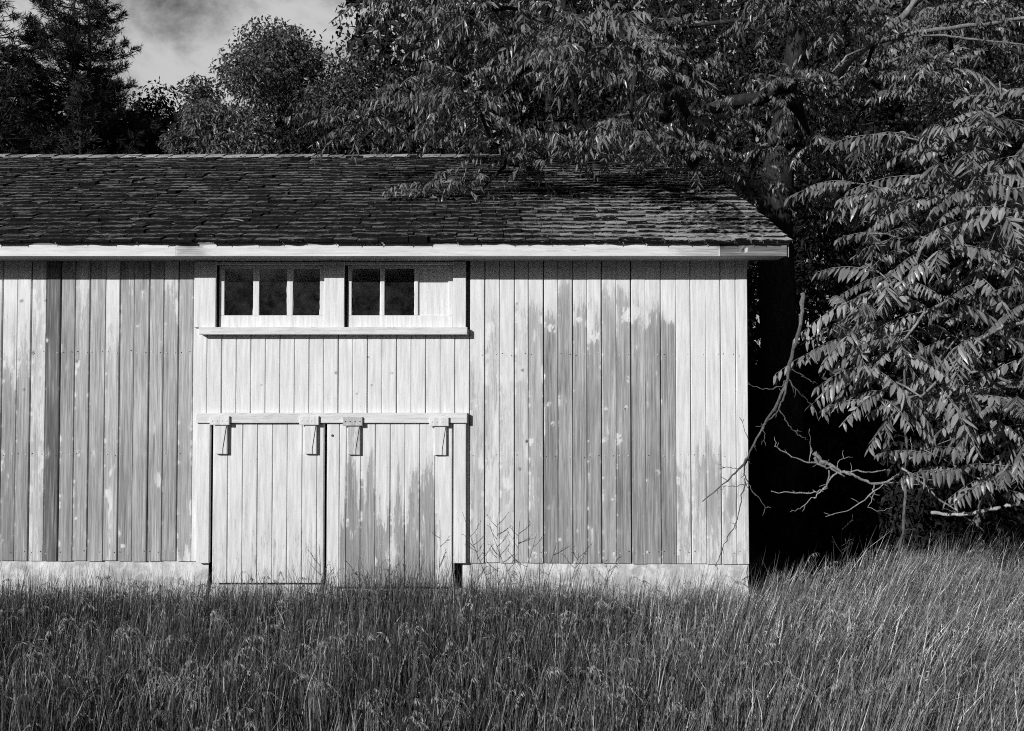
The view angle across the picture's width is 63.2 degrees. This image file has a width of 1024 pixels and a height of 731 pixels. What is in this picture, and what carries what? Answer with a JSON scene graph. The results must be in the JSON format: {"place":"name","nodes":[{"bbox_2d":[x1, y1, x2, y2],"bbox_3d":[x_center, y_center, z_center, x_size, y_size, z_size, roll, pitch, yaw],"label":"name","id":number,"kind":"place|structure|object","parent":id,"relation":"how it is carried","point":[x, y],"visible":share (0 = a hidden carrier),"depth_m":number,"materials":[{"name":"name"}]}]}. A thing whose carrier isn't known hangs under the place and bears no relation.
{"place":"outdoors","nodes":[
{"label":"outdoors","id":0,"kind":"place"},
{"bbox_2d":[0,0,1016,374],"label":"sky","id":1,"kind":"structure","parent":0,"point":[179,39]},
{"bbox_2d":[0,520,1023,730],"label":"tall grass","id":2,"kind":"structure","parent":0,"point":[400,670],"depth_m":5.94,"materials":[{"name":"grey plant"}]},
{"bbox_2d":[749,391,967,599],"bbox_3d":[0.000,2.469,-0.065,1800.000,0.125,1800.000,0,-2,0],"label":"ground","id":3,"kind":"structure","parent":0,"point":[757,554],"depth_m":11.61,"materials":[{"name":"black soil"}]},
{"bbox_2d":[0,0,78,154],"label":"pine tree","id":4,"kind":"object","parent":3,"relation":"on","point":[7,73],"visible":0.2,"depth_m":22.20,"materials":[{"name":"black plant"}]},
{"bbox_2d":[44,71,106,154],"bbox_3d":[-10.399,-2.035,20.057,2.660,10.116,2.215,1,-2,-39],"label":"pine tree","id":5,"kind":"object","parent":3,"relation":"on","point":[81,133],"visible":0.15,"depth_m":20.02,"materials":[{"name":"black plant"}]},
{"bbox_2d":[0,0,165,154],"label":"pine tree","id":6,"kind":"object","parent":3,"relation":"on","point":[45,120],"visible":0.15,"depth_m":24.21,"materials":[{"name":"black plant"}]},
{"bbox_2d":[9,0,172,154],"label":"pine tree","id":7,"kind":"object","parent":3,"relation":"on","point":[109,116],"visible":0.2,"depth_m":24.30,"materials":[{"name":"black plant"}]},
{"bbox_2d":[96,76,185,154],"bbox_3d":[-11.534,-2.881,27.562,5.239,12.205,5.956,0,-2,0],"label":"dark tree","id":8,"kind":"object","parent":3,"relation":"on","point":[161,104],"visible":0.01,"depth_m":25.94,"materials":[{"name":"black plant"}]},
{"bbox_2d":[157,72,241,154],"bbox_3d":[-7.189,-2.035,19.870,4.096,10.107,4.092,0,-2,0],"label":"broadleaf tree","id":9,"kind":"object","parent":3,"relation":"on","point":[198,93],"visible":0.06,"depth_m":19.79,"materials":[{"name":"black plant"}]},
{"bbox_2d":[160,14,409,154],"bbox_3d":[-5.542,-2.902,21.597,8.212,11.929,8.716,-1,-2,44],"label":"broadleaf tree","id":10,"kind":"object","parent":3,"relation":"on","point":[259,64],"visible":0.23,"depth_m":19.61,"materials":[{"name":"grey plant"}]},
{"bbox_2d":[308,549,333,594],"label":"weed stalk","id":11,"kind":"object","parent":3,"relation":"on","point":[320,568],"visible":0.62,"depth_m":7.55,"materials":[{"name":"grey plant"}]},
{"bbox_2d":[277,39,413,154],"bbox_3d":[-3.415,-2.395,19.559,5.434,10.758,5.112,0,-2,0],"label":"broadleaf tree","id":12,"kind":"object","parent":3,"relation":"on","point":[358,89],"visible":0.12,"depth_m":19.36,"materials":[{"name":"black plant"}]},
{"bbox_2d":[0,154,792,621],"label":"barn","id":13,"kind":"structure","parent":3,"relation":"on","point":[328,360],"depth_m":7.99,"materials":[{"name":"white paint"}]},
{"bbox_2d":[210,416,324,582],"bbox_3d":[-2.332,1.275,7.925,1.074,1.584,0.112,0,-2,0],"label":"sliding door","id":14,"kind":"structure","parent":13,"relation":"in","point":[269,478],"depth_m":7.93,"materials":[{"name":"white paint"}]},
{"bbox_2d":[194,262,344,327],"bbox_3d":[-2.333,-0.682,8.040,1.442,0.635,0.091,0,-2,0],"label":"window","id":15,"kind":"structure","parent":13,"relation":"in","point":[332,275],"depth_m":8.01,"materials":[{"name":"white paint"}]},
{"bbox_2d":[326,417,452,586],"bbox_3d":[-1.168,1.295,7.922,1.196,1.610,0.106,0,-2,0],"label":"sliding door","id":16,"kind":"structure","parent":13,"relation":"in","point":[389,485],"depth_m":7.93,"materials":[{"name":"white paint"}]},
{"bbox_2d":[345,262,465,326],"bbox_3d":[-1.026,-0.682,8.040,1.168,0.635,0.091,0,-2,0],"label":"window","id":17,"kind":"structure","parent":13,"relation":"in","point":[439,291],"depth_m":8.04,"materials":[{"name":"white paint"}]},
{"bbox_2d":[261,0,545,154],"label":"dark tree","id":18,"kind":"object","parent":3,"relation":"on","point":[293,136],"visible":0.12,"depth_m":18.10,"materials":[{"name":"black plant"}]},
{"bbox_2d":[369,66,494,309],"bbox_3d":[-1.933,-1.668,17.094,4.222,9.194,4.346,1,-2,-23],"label":"dark tree","id":19,"kind":"object","parent":3,"relation":"on","point":[415,146],"visible":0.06,"depth_m":17.14,"materials":[{"name":"black plant"}]},
{"bbox_2d":[432,532,449,596],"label":"weed stalk","id":20,"kind":"object","parent":3,"relation":"on","point":[442,559],"visible":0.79,"depth_m":7.55,"materials":[{"name":"grey plant"}]},
{"bbox_2d":[462,515,499,587],"bbox_3d":[-0.225,2.010,7.638,0.507,1.325,0.071,0,-2,3],"label":"weed stalk","id":21,"kind":"object","parent":3,"relation":"on","point":[480,547],"visible":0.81,"depth_m":7.66,"materials":[{"name":"black plant"}]},
{"bbox_2d":[486,512,511,583],"bbox_3d":[-0.117,2.012,7.693,0.258,1.322,0.141,0,-2,0],"label":"weed stalk","id":22,"kind":"object","parent":3,"relation":"on","point":[496,538],"visible":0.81,"depth_m":7.71,"materials":[{"name":"grey plant"}]},
{"bbox_2d":[0,0,1023,451],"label":"distant wood","id":23,"kind":"object","parent":3,"relation":"on","point":[134,124],"visible":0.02,"depth_m":26.06,"materials":[{"name":"black plant"}]},
{"bbox_2d":[511,534,545,597],"bbox_3d":[0.135,2.106,7.686,0.367,1.134,0.097,0,-2,3],"label":"weed stalk","id":24,"kind":"object","parent":3,"relation":"on","point":[529,559],"visible":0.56,"depth_m":7.70,"materials":[{"name":"grey plant"}]},
{"bbox_2d":[403,0,700,154],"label":"dark tree","id":25,"kind":"object","parent":3,"relation":"on","point":[546,104],"visible":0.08,"depth_m":17.92,"materials":[{"name":"black plant"}]},
{"bbox_2d":[558,544,591,588],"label":"weed stalk","id":26,"kind":"object","parent":3,"relation":"on","point":[576,563],"visible":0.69,"depth_m":7.56,"materials":[{"name":"grey plant"}]},
{"bbox_2d":[285,0,1023,559],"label":"walnut tree","id":27,"kind":"object","parent":3,"relation":"on","point":[789,132],"visible":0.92,"depth_m":9.59,"materials":[{"name":"grey plant"}]},
{"bbox_2d":[504,0,857,363],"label":"dark tree","id":28,"kind":"object","parent":3,"relation":"on","point":[686,6],"visible":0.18,"depth_m":16.32,"materials":[{"name":"black plant"}]},
{"bbox_2d":[602,0,921,505],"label":"dark tree","id":29,"kind":"object","parent":3,"relation":"on","point":[743,169],"visible":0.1,"depth_m":15.82,"materials":[{"name":"black plant"}]},
{"bbox_2d":[748,333,878,554],"bbox_3d":[4.315,1.546,13.133,2.811,4.169,2.427,-1,-2,25],"label":"dark shrub","id":30,"kind":"object","parent":3,"relation":"on","point":[756,482],"visible":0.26,"depth_m":12.71,"materials":[{"name":"black plant"}]},
{"bbox_2d":[829,514,854,598],"bbox_3d":[3.115,2.042,7.835,0.265,1.278,0.063,0,-2,6],"label":"weed stalk","id":31,"kind":"object","parent":3,"relation":"on","point":[843,549],"visible":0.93,"depth_m":7.85,"materials":[{"name":"grey plant"}]},
{"bbox_2d":[706,0,1023,527],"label":"dark tree","id":32,"kind":"object","parent":3,"relation":"on","point":[840,256],"visible":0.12,"depth_m":14.96,"materials":[{"name":"black plant"}]},
{"bbox_2d":[751,369,978,565],"bbox_3d":[5.145,1.696,12.579,3.266,3.280,2.818,0,-2,0],"label":"dark shrub","id":33,"kind":"object","parent":3,"relation":"on","point":[835,443],"visible":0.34,"depth_m":11.98,"materials":[{"name":"black plant"}]},
{"bbox_2d":[863,545,884,599],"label":"weed stalk","id":34,"kind":"object","parent":3,"relation":"on","point":[871,570],"visible":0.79,"depth_m":7.85,"materials":[{"name":"grey plant"}]},
{"bbox_2d":[747,0,1023,498],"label":"dark tree","id":35,"kind":"object","parent":3,"relation":"on","point":[925,252],"visible":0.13,"depth_m":15.26,"materials":[{"name":"black plant"}]},
{"bbox_2d":[773,69,1023,528],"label":"sumac tree","id":36,"kind":"object","parent":3,"relation":"on","point":[1004,249],"visible":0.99,"depth_m":7.20,"materials":[{"name":"grey plant"}]},
{"bbox_2d":[702,292,818,569],"bbox_3d":[2.194,0.595,7.361,1.110,2.491,0.357,0,-2,0],"label":"dead branch","id":37,"kind":"object","parent":36,"relation":"attached to","point":[789,368],"visible":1,"depth_m":7.34,"materials":[{"name":"grey wood"}]},
{"bbox_2d":[772,429,955,516],"bbox_3d":[3.165,0.964,7.466,1.675,0.792,0.108,0,-2,2],"label":"dead limb","id":38,"kind":"object","parent":36,"relation":"attached to","point":[821,462],"visible":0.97,"depth_m":7.47,"materials":[{"name":"grey wood"}]},
{"bbox_2d":[894,364,912,559],"bbox_3d":[3.492,0.806,7.426,0.178,1.856,0.087,0,-2,0],"label":"sapling stem","id":39,"kind":"object","parent":36,"relation":"attached to","point":[900,546],"visible":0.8,"depth_m":7.41,"materials":[{"name":"grey plant"}]},
{"bbox_2d":[900,467,983,530],"bbox_3d":[3.811,1.183,7.372,0.739,0.572,0.070,0,-2,0],"label":"fallen limb","id":40,"kind":"object","parent":36,"relation":"attached to","point":[908,473],"visible":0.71,"depth_m":7.37,"materials":[{"name":"grey wood"}]},
{"bbox_2d":[930,493,1000,515],"bbox_3d":[3.965,1.201,7.266,0.606,0.234,0.082,0,-2,-3],"label":"broken stick","id":41,"kind":"object","parent":36,"relation":"hanging from","point":[967,513],"visible":0.89,"depth_m":7.26,"materials":[{"name":"grey wood"}]},
{"bbox_2d":[1004,502,1022,506],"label":"broken stick","id":42,"kind":"object","parent":36,"relation":"attached to","point":[1009,505],"visible":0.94,"depth_m":7.26,"materials":[{"name":"grey wood"}]},
{"bbox_2d":[806,368,1023,564],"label":"dark shrub","id":43,"kind":"object","parent":3,"relation":"on","point":[936,426],"visible":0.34,"depth_m":11.46,"materials":[{"name":"black plant"}]},
{"bbox_2d":[819,0,1023,518],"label":"dark tree","id":44,"kind":"object","parent":3,"relation":"on","point":[983,330],"visible":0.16,"depth_m":14.89,"materials":[{"name":"black plant"}]},
{"bbox_2d":[898,357,1023,561],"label":"dark shrub","id":45,"kind":"object","parent":3,"relation":"on","point":[995,393],"visible":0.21,"depth_m":11.49,"materials":[{"name":"black plant"}]},
{"bbox_2d":[918,28,1023,511],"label":"dark tree","id":46,"kind":"object","parent":3,"relation":"on","point":[1009,111],"visible":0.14,"depth_m":14.70,"materials":[{"name":"black plant"}]},
{"bbox_2d":[950,358,1023,547],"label":"dark shrub","id":47,"kind":"object","parent":3,"relation":"on","point":[1004,462],"visible":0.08,"depth_m":11.91,"materials":[{"name":"black plant"}]}
]}

